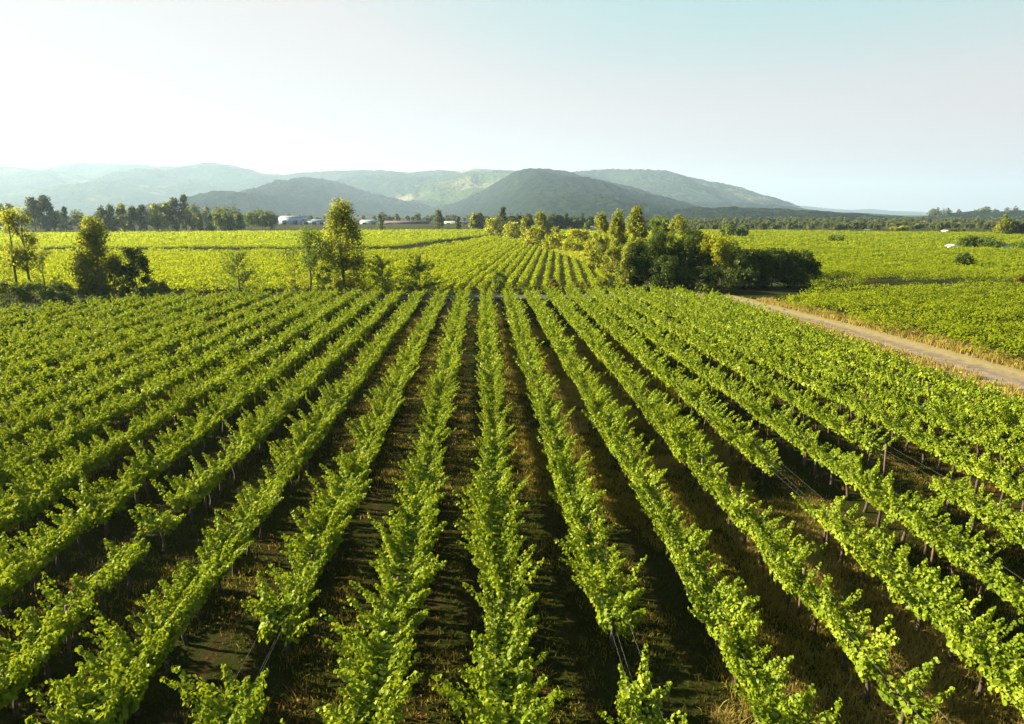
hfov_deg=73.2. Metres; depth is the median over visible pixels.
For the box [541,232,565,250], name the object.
yellow bush
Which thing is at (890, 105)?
sky
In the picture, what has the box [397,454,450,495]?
grapevine
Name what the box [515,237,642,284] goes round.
rough grass
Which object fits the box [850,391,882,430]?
grapevine
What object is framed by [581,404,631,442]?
grapevine
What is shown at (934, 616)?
grapevine
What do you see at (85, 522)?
grapevine
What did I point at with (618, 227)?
poplar tree
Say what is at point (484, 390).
grapevine
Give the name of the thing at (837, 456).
grapevine
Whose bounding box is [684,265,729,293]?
dark shrub
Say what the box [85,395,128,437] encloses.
grapevine
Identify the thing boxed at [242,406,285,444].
grapevine
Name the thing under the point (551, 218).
belt tree
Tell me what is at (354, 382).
grapevine
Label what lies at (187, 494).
grapevine
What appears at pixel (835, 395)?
grapevine
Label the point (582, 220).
belt tree
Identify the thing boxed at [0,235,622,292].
vineyard vines
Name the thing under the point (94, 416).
grapevine
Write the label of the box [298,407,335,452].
grapevine
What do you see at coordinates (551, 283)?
dry bush
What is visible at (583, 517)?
grapevine
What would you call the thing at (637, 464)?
grapevine
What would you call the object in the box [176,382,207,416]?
grapevine
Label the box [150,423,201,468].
grapevine
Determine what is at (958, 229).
field tree
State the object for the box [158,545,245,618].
grapevine
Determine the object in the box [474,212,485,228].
field edge tree
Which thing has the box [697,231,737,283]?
tree
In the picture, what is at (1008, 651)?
grapevine
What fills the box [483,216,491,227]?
field edge tree
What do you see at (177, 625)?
grapevine
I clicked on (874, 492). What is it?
grapevine
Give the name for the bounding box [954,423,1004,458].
grapevine
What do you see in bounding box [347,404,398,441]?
grapevine
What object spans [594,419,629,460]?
grapevine
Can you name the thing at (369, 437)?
grapevine
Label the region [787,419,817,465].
grapevine
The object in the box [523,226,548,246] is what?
yellow bush
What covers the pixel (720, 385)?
grapevine
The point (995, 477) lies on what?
grapevine
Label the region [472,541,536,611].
grapevine
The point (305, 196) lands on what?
hills
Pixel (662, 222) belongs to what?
broadleaf tree
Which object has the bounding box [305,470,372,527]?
grapevine
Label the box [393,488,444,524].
grapevine
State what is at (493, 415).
grapevine
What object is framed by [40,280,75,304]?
undergrowth bush
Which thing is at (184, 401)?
grapevine
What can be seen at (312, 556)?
trellis
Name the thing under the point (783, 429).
grapevine
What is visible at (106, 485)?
grapevine
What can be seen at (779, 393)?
grapevine
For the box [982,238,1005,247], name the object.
field tree
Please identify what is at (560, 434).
grapevine
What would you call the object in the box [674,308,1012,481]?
trellis
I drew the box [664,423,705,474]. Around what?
grapevine
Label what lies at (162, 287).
undergrowth bush
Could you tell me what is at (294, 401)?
grapevine
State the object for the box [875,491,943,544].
grapevine
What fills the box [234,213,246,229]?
field edge tree
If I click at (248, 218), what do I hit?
field edge tree
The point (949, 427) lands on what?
grapevine
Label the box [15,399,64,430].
grapevine
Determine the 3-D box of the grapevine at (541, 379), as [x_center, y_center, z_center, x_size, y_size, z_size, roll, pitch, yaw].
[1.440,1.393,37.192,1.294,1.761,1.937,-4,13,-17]
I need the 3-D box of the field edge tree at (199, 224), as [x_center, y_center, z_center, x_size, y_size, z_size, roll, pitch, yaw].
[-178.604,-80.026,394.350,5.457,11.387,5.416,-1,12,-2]
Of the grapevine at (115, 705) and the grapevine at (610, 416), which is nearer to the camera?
the grapevine at (115, 705)
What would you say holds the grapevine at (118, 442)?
on the ground at (196, 655)
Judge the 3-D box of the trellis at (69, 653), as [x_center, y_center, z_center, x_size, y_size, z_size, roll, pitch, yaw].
[-11.334,0.792,41.384,0.443,1.671,75.500,-1,12,-2]
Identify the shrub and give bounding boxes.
[105,254,124,298]
[112,247,158,296]
[314,265,332,293]
[360,254,409,296]
[395,253,448,291]
[490,269,507,291]
[550,226,559,235]
[587,246,608,269]
[600,247,620,274]
[619,252,632,290]
[648,255,691,292]
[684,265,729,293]
[698,281,711,293]
[722,248,773,289]
[748,247,801,288]
[781,249,821,286]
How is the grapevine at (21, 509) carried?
on the ground at (196, 655)
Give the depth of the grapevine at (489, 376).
38.04 m
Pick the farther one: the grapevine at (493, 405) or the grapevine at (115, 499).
the grapevine at (493, 405)
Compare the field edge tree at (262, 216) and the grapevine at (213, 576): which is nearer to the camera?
the grapevine at (213, 576)
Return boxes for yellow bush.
[484,217,502,235]
[503,221,522,237]
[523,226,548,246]
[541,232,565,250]
[560,229,591,250]
[582,236,603,256]
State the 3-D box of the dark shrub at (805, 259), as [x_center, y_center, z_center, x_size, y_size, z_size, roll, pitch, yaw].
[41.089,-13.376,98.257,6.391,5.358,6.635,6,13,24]
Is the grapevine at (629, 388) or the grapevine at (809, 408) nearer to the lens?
the grapevine at (809, 408)
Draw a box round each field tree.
[718,223,736,235]
[735,226,749,235]
[826,234,844,240]
[889,226,902,229]
[900,225,908,229]
[949,227,966,231]
[953,252,974,266]
[954,236,974,246]
[967,234,980,246]
[974,235,993,246]
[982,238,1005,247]
[992,221,999,233]
[996,214,1012,233]
[1007,219,1017,233]
[1009,241,1023,248]
[1013,274,1023,284]
[1014,221,1023,232]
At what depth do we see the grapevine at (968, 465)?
24.84 m
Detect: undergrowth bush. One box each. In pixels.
[0,280,28,306]
[14,281,51,306]
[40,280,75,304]
[76,284,105,301]
[143,281,173,299]
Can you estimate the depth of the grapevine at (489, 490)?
22.18 m
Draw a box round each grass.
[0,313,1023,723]
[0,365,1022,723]
[3,283,639,297]
[497,328,1023,723]
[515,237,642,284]
[698,293,1023,399]
[754,306,1023,385]
[756,297,1023,369]
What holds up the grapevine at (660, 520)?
on the ground at (196, 655)
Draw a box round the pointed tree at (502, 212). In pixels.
[495,206,507,234]
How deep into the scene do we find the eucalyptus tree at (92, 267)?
80.25 m
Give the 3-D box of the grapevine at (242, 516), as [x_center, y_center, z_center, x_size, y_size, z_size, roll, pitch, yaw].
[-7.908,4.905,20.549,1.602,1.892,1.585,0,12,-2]
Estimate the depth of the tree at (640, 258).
92.06 m
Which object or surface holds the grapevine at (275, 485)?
on the ground at (196, 655)
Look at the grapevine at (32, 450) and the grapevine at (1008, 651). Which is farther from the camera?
the grapevine at (32, 450)
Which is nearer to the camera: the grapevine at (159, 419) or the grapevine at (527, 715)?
the grapevine at (527, 715)
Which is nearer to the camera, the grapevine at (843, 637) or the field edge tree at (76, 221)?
the grapevine at (843, 637)
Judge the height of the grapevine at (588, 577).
2.060 m
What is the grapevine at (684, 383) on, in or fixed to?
on the ground at (196, 655)
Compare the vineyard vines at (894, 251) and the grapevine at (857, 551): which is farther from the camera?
the vineyard vines at (894, 251)
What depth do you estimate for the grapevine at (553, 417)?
30.18 m
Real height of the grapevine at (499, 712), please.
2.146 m
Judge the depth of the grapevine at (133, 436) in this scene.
27.88 m
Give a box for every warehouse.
[279,216,306,224]
[302,219,328,224]
[359,220,378,223]
[384,221,428,223]
[444,221,469,223]
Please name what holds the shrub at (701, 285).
on the ground at (196, 655)
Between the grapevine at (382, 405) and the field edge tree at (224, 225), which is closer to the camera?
the grapevine at (382, 405)
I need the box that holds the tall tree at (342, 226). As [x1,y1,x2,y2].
[318,197,370,295]
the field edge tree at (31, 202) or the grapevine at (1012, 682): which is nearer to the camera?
the grapevine at (1012, 682)
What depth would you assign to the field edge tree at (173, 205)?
396.55 m
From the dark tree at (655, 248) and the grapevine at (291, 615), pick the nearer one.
the grapevine at (291, 615)
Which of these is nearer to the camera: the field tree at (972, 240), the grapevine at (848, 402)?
the grapevine at (848, 402)
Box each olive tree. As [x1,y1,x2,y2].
[520,216,531,240]
[531,211,553,237]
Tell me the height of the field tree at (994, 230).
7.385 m
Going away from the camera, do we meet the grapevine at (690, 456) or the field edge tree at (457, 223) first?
the grapevine at (690, 456)
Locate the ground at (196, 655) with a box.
[0,215,1023,723]
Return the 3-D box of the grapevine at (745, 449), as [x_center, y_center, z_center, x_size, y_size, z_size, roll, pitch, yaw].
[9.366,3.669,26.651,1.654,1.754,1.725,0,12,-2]
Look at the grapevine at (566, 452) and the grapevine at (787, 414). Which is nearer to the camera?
the grapevine at (566, 452)
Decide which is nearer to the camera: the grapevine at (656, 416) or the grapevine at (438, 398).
the grapevine at (656, 416)
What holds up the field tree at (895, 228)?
on the ground at (196, 655)
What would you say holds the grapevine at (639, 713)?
on the ground at (196, 655)
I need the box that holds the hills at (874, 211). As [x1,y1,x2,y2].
[799,205,927,214]
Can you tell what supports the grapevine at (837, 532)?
on the ground at (196, 655)
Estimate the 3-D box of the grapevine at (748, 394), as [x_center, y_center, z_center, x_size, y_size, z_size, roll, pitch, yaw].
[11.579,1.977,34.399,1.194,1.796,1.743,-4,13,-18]
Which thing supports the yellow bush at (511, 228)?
on the ground at (196, 655)
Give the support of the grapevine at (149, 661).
on the ground at (196, 655)
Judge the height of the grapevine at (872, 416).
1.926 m
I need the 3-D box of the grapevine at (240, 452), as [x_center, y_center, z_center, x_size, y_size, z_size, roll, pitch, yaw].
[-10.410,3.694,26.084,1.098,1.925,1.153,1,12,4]
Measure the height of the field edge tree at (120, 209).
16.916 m
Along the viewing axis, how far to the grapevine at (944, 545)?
18.81 m
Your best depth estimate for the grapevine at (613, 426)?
28.97 m
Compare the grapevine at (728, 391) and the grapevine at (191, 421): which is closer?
the grapevine at (191, 421)
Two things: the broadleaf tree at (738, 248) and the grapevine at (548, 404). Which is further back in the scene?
the broadleaf tree at (738, 248)
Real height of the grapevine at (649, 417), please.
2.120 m
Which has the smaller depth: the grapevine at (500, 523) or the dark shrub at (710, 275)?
the grapevine at (500, 523)
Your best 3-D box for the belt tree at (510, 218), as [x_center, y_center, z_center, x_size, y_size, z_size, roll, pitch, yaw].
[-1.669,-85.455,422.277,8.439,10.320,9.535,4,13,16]
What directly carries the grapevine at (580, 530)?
on the ground at (196, 655)
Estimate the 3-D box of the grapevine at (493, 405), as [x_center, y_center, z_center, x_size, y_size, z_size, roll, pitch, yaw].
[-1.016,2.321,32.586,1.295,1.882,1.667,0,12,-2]
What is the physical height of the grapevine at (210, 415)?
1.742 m
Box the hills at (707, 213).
[639,206,1023,219]
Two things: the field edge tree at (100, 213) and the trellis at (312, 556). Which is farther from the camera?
the field edge tree at (100, 213)
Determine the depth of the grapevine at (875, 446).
27.32 m
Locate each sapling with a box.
[0,251,20,297]
[20,246,70,293]
[209,245,267,293]
[277,258,313,294]
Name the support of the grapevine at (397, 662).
on the ground at (196, 655)
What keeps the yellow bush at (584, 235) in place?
on the ground at (196, 655)
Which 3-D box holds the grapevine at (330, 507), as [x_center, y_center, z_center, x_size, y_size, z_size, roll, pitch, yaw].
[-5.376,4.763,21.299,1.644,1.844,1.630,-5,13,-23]
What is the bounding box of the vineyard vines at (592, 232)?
[560,229,698,257]
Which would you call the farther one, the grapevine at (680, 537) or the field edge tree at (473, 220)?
the field edge tree at (473, 220)
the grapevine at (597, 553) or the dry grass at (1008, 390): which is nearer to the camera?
the grapevine at (597, 553)
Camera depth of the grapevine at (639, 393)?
34.45 m
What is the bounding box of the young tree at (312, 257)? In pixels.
[280,226,335,291]
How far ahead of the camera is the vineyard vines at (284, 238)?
249.03 m
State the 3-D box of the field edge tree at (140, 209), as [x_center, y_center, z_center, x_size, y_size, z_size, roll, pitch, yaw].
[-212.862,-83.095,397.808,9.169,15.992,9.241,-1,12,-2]
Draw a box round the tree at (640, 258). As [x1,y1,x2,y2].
[613,239,655,287]
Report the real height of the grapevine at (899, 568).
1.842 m
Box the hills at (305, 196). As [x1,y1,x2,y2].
[86,177,433,217]
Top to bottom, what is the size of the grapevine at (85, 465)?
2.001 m
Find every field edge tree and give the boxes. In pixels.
[0,203,6,228]
[5,203,15,228]
[21,197,45,230]
[34,195,61,230]
[58,206,72,230]
[69,214,85,229]
[94,205,110,231]
[103,203,121,231]
[114,203,132,231]
[125,205,137,231]
[133,204,151,231]
[146,203,167,231]
[159,201,173,231]
[167,197,183,231]
[177,194,193,230]
[187,215,196,229]
[195,212,204,230]
[205,213,216,230]
[212,210,222,229]
[219,213,228,230]
[227,216,235,230]
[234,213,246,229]
[242,211,257,227]
[252,209,269,228]
[266,213,277,228]
[376,213,383,229]
[434,209,444,228]
[453,216,461,229]
[468,212,478,228]
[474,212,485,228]
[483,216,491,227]
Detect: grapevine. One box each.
[0,402,55,443]
[0,410,37,451]
[0,421,21,451]
[0,426,6,449]
[0,442,41,493]
[0,454,17,486]
[0,487,48,542]
[0,489,16,535]
[0,529,53,618]
[0,580,96,680]
[0,633,53,720]
[2,430,59,479]
[6,459,80,524]
[7,523,72,594]
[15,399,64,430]
[15,453,83,510]
[15,513,83,573]
[24,420,74,470]
[25,688,115,723]
[29,414,87,460]
[37,571,97,646]
[41,405,109,447]
[43,447,98,492]
[45,502,98,554]
[45,645,144,723]
[59,436,117,485]
[62,469,132,536]
[70,544,137,614]
[75,603,170,716]
[77,401,109,442]
[79,433,130,473]
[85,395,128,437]
[93,477,142,520]
[98,531,149,593]
[102,418,143,464]
[104,391,138,429]
[105,603,187,677]
[116,456,148,505]
[118,420,155,450]
[124,440,171,491]
[128,504,185,554]
[130,408,166,443]
[135,567,212,645]
[146,396,172,436]
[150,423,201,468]
[150,468,211,522]
[152,432,181,480]
[155,398,183,429]
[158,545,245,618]
[160,664,269,723]
[164,381,202,415]
[170,410,224,450]
[172,455,228,507]
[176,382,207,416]
[181,418,216,459]
[194,402,224,441]
[196,531,245,594]
[201,445,238,494]
[202,503,259,572]
[208,394,239,433]
[209,391,243,426]
[216,380,251,418]
[217,432,254,482]
[217,492,274,554]
[219,429,255,471]
[222,417,271,461]
[226,370,260,409]
[227,701,243,723]
[235,481,283,537]
[237,408,271,452]
[241,561,320,655]
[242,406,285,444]
[249,473,287,521]
[257,401,282,436]
[260,386,306,421]
[262,457,294,507]
[264,393,291,428]
[265,561,316,627]
[267,433,313,481]
[270,441,303,493]
[276,379,304,414]
[280,543,327,602]
[280,703,394,723]
[281,377,309,408]
[281,510,351,580]
[284,423,321,470]
[287,409,337,461]
[297,485,357,541]
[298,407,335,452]
[305,396,346,435]
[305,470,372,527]
[308,403,338,443]
[312,488,365,524]
[313,388,345,427]
[318,383,352,420]
[318,608,422,711]
[319,449,378,490]
[325,379,357,413]
[325,652,418,723]
[332,376,364,407]
[332,442,374,477]
[345,412,392,465]
[346,595,414,672]
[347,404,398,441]
[347,444,370,467]
[349,554,438,638]
[354,433,384,475]
[360,412,394,429]
[363,394,404,414]
[367,510,447,558]
[368,384,406,423]
[368,401,391,419]
[369,552,445,618]
[373,520,431,576]
[376,380,406,397]
[381,377,405,410]
[384,374,412,387]
[391,476,443,504]
[391,492,444,534]
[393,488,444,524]
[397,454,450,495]
[408,435,442,466]
[409,444,446,474]
[415,427,444,458]
[416,385,451,413]
[416,417,456,448]
[420,408,450,437]
[426,374,457,393]
[426,407,452,425]
[429,401,456,417]
[430,375,455,385]
[430,380,460,399]
[430,671,560,723]
[432,389,456,402]
[452,489,529,549]
[453,521,532,581]
[455,499,526,565]
[459,615,571,720]
[461,478,524,524]
[462,557,544,636]
[470,466,529,505]
[471,446,517,480]
[471,457,510,495]
[472,441,504,469]
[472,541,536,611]
[473,433,513,457]
[474,367,508,387]
[475,410,506,428]
[476,364,501,385]
[476,374,503,391]
[477,392,502,412]
[478,378,507,402]
[478,423,515,445]
[478,602,537,677]
[480,399,512,420]
[480,697,539,723]
[481,417,514,439]
[484,387,504,407]
[519,364,544,379]
[525,375,559,394]
[526,384,554,404]
[527,384,558,397]
[528,374,555,386]
[531,399,563,419]
[531,400,575,427]
[534,388,561,411]
[534,415,560,434]
[537,436,577,466]
[538,422,569,445]
[539,428,577,453]
[545,447,587,489]
[548,485,605,520]
[549,446,593,473]
[553,538,641,622]
[557,466,594,499]
[560,528,628,574]
[562,488,617,535]
[570,505,614,557]
[571,365,605,387]
[572,555,646,649]
[576,378,610,413]
[577,374,598,407]
[580,386,605,404]
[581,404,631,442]
[582,384,615,411]
[588,395,617,434]
[589,410,637,451]
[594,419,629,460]
[597,705,687,723]
[601,421,636,470]
[611,432,643,481]
[612,439,654,494]
[614,643,681,723]
[619,368,654,403]
[622,464,667,507]
[625,376,646,408]
[628,474,670,523]
[631,382,651,414]
[631,388,664,423]
[634,395,671,430]
[635,496,698,557]
[640,394,688,437]
[643,488,672,538]
[647,398,687,445]
[653,522,711,579]
[655,415,690,455]
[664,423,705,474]
[666,411,702,463]
[669,377,694,402]
[669,529,724,601]
[673,378,699,411]
[679,376,713,417]
[679,566,743,627]
[681,435,723,486]
[684,576,759,656]
[688,460,727,501]
[691,386,709,420]
[691,472,730,515]
[697,395,728,431]
[704,407,743,445]
[704,471,753,527]
[706,403,733,437]
[712,413,753,455]
[712,596,783,693]
[715,374,747,404]
[719,415,762,465]
[721,380,752,410]
[727,483,785,546]
[729,679,842,723]
[731,383,765,417]
[732,654,809,723]
[733,431,778,476]
[735,392,773,431]
[736,394,771,424]
[737,504,780,564]
[744,439,782,487]
[745,397,795,438]
[752,521,827,584]
[755,541,821,607]
[758,406,800,447]
[769,414,810,455]
[773,380,797,411]
[778,388,809,419]
[784,565,851,638]
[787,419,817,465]
[790,492,845,546]
[793,388,823,424]
[797,398,832,433]
[803,430,840,475]
[810,402,847,441]
[810,447,854,487]
[813,583,876,670]
[816,453,863,499]
[818,413,859,448]
[821,500,867,564]
[829,387,865,414]
[838,459,892,512]
[840,421,874,458]
[841,389,876,423]
[841,512,910,584]
[845,614,898,702]
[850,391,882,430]
[852,473,911,527]
[857,538,929,606]
[858,426,898,468]
[863,398,910,438]
[870,409,912,446]
[870,657,954,723]
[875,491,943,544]
[877,558,964,635]
[880,415,923,454]
[890,390,929,420]
[896,498,954,563]
[900,420,948,463]
[905,398,944,431]
[905,715,929,723]
[908,587,1023,665]
[923,432,977,473]
[926,395,987,434]
[928,468,975,518]
[929,516,1018,576]
[933,412,981,447]
[935,436,976,482]
[941,606,1023,698]
[946,448,1005,494]
[953,544,1015,605]
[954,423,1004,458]
[954,482,1018,535]
[963,638,1023,718]
[966,396,1023,427]
[966,424,1023,471]
[968,453,1023,507]
[972,563,1023,632]
[974,503,1023,553]
[982,510,1023,571]
[988,398,1023,445]
[999,468,1023,516]
[1003,441,1023,472]
[1016,412,1023,439]
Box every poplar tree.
[589,211,611,262]
[607,208,629,266]
[621,205,648,256]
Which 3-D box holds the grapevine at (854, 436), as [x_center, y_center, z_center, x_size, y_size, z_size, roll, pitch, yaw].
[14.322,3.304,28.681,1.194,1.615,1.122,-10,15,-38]
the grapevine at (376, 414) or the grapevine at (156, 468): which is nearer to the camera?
the grapevine at (156, 468)
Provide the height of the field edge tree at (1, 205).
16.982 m
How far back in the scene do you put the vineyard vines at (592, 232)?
278.70 m
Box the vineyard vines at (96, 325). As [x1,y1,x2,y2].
[0,283,1023,708]
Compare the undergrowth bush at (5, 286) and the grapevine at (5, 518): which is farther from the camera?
the undergrowth bush at (5, 286)
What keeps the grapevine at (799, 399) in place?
on the ground at (196, 655)
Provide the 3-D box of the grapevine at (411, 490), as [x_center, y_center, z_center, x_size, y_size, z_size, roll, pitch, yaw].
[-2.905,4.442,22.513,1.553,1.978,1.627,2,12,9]
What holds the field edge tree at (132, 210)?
on the ground at (196, 655)
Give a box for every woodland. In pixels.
[0,203,516,227]
[689,215,1023,229]
[926,206,1019,216]
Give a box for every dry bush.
[546,278,559,291]
[568,281,587,291]
[591,275,608,291]
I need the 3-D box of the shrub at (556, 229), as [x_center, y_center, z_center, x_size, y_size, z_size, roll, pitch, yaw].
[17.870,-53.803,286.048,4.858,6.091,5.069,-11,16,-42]
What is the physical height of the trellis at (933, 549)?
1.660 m
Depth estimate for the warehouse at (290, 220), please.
667.77 m
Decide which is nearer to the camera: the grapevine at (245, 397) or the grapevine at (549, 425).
the grapevine at (549, 425)
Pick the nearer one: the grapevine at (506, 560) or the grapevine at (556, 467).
the grapevine at (506, 560)
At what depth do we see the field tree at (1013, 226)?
323.27 m
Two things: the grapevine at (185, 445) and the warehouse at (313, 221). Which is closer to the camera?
the grapevine at (185, 445)
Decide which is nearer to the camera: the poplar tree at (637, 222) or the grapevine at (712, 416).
the grapevine at (712, 416)
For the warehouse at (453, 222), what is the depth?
704.35 m
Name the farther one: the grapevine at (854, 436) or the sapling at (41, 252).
the sapling at (41, 252)
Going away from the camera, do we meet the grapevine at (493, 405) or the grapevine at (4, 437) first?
the grapevine at (4, 437)
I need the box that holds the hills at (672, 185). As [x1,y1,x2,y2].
[574,168,819,210]
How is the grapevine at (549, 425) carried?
on the ground at (196, 655)
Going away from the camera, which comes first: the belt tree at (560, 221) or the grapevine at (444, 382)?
the grapevine at (444, 382)
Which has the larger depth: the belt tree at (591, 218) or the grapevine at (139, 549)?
the belt tree at (591, 218)
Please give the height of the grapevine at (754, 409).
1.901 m
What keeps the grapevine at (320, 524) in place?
on the ground at (196, 655)
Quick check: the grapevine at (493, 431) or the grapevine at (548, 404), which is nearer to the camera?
the grapevine at (493, 431)
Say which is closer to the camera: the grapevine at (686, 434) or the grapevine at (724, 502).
the grapevine at (724, 502)
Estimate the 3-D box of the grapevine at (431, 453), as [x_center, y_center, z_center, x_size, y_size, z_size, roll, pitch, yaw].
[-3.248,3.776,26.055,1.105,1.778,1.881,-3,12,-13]
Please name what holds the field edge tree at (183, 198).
on the ground at (196, 655)
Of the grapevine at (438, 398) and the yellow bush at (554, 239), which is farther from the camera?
the yellow bush at (554, 239)
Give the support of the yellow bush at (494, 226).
on the ground at (196, 655)
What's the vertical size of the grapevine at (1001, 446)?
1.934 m
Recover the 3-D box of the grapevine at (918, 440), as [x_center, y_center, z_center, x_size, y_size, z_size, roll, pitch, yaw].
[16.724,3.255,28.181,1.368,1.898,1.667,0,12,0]
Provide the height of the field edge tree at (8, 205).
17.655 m
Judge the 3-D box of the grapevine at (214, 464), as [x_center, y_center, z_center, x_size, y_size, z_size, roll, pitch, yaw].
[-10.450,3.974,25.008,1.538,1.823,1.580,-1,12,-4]
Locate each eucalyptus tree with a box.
[0,205,46,296]
[64,215,126,300]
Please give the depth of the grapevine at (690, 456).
25.44 m
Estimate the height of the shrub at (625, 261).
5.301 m
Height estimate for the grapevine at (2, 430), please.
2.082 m
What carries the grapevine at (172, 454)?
on the ground at (196, 655)
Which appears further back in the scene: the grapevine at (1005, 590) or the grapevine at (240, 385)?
the grapevine at (240, 385)
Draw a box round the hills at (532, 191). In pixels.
[417,168,899,218]
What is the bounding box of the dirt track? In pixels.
[688,290,1023,401]
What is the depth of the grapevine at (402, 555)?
18.09 m
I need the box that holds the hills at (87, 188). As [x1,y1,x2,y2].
[0,162,517,215]
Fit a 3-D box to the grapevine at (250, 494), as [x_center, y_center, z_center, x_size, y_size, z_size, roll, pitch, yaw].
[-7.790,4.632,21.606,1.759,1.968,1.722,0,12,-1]
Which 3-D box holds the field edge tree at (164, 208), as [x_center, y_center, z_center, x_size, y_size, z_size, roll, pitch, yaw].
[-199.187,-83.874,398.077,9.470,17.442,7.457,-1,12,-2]
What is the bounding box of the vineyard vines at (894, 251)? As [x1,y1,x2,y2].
[694,229,1023,282]
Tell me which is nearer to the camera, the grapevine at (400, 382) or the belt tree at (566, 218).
the grapevine at (400, 382)
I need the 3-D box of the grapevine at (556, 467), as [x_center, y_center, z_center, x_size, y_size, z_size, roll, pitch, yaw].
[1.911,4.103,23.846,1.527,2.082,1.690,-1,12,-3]
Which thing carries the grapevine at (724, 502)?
on the ground at (196, 655)
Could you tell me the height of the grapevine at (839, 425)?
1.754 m
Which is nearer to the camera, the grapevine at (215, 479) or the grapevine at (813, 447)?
the grapevine at (215, 479)
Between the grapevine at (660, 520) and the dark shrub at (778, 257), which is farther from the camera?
the dark shrub at (778, 257)
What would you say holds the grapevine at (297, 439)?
on the ground at (196, 655)
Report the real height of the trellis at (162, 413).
1.639 m
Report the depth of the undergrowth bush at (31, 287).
76.24 m
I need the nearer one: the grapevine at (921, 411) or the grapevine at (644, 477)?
the grapevine at (644, 477)
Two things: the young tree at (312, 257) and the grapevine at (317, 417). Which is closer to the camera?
the grapevine at (317, 417)
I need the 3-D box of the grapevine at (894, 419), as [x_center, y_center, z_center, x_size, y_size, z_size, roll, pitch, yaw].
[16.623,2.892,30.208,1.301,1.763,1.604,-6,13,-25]
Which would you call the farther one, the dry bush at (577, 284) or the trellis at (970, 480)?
the dry bush at (577, 284)
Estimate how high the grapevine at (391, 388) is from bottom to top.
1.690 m
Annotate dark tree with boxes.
[642,231,683,281]
[669,228,711,275]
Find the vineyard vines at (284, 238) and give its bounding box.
[0,228,490,248]
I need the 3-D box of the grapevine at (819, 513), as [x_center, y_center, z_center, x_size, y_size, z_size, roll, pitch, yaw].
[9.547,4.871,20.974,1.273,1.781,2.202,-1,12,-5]
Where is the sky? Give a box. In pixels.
[0,0,1023,212]
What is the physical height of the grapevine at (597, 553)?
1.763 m
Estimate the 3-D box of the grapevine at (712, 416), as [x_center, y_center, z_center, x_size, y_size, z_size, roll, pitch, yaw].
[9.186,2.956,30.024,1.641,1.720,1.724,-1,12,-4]
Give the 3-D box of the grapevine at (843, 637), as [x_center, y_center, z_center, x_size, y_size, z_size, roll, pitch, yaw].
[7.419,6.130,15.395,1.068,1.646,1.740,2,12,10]
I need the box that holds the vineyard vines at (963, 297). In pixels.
[778,275,1023,357]
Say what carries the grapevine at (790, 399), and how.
on the ground at (196, 655)
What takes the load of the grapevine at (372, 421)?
on the ground at (196, 655)
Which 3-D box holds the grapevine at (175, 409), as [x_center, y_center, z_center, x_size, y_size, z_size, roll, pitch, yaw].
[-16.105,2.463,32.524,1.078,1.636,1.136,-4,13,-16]
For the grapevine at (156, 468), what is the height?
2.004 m
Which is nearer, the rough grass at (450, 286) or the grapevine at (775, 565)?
the grapevine at (775, 565)
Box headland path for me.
[2,293,681,310]
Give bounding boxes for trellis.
[2,309,377,674]
[3,308,325,512]
[19,305,356,560]
[39,320,280,465]
[83,319,399,721]
[223,322,427,701]
[354,306,458,723]
[488,325,518,697]
[517,318,664,722]
[557,337,806,721]
[569,309,944,723]
[592,306,1014,658]
[633,320,1022,591]
[660,318,1012,515]
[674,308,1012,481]
[712,313,1009,446]
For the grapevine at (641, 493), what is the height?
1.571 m
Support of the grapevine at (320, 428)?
on the ground at (196, 655)
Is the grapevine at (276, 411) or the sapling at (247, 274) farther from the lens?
the sapling at (247, 274)
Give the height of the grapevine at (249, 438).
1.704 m
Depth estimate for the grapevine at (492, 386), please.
35.77 m
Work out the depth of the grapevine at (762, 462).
25.40 m
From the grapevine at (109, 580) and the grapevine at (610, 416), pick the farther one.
the grapevine at (610, 416)
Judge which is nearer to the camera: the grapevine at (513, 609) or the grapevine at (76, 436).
the grapevine at (513, 609)
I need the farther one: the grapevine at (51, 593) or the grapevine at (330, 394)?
the grapevine at (330, 394)
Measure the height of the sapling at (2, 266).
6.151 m
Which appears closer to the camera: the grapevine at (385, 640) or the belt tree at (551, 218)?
the grapevine at (385, 640)
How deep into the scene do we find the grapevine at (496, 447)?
26.60 m
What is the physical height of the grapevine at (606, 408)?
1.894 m
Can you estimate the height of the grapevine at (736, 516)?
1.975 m
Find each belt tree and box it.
[504,214,515,224]
[513,213,522,225]
[523,213,535,227]
[546,212,556,227]
[553,214,566,229]
[560,213,570,229]
[568,216,579,228]
[578,212,585,229]
[585,215,595,225]
[644,218,650,230]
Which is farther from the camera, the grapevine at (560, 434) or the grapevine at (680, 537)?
the grapevine at (560, 434)
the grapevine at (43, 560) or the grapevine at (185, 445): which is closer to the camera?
the grapevine at (43, 560)
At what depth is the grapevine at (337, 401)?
32.80 m
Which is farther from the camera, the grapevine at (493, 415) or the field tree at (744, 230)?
the field tree at (744, 230)
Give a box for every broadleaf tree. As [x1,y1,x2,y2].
[583,220,592,229]
[648,214,674,248]
[667,214,693,249]
[720,240,740,274]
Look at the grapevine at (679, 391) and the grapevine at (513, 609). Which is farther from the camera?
the grapevine at (679, 391)
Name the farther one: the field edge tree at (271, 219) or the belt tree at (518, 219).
the field edge tree at (271, 219)
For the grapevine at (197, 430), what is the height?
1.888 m

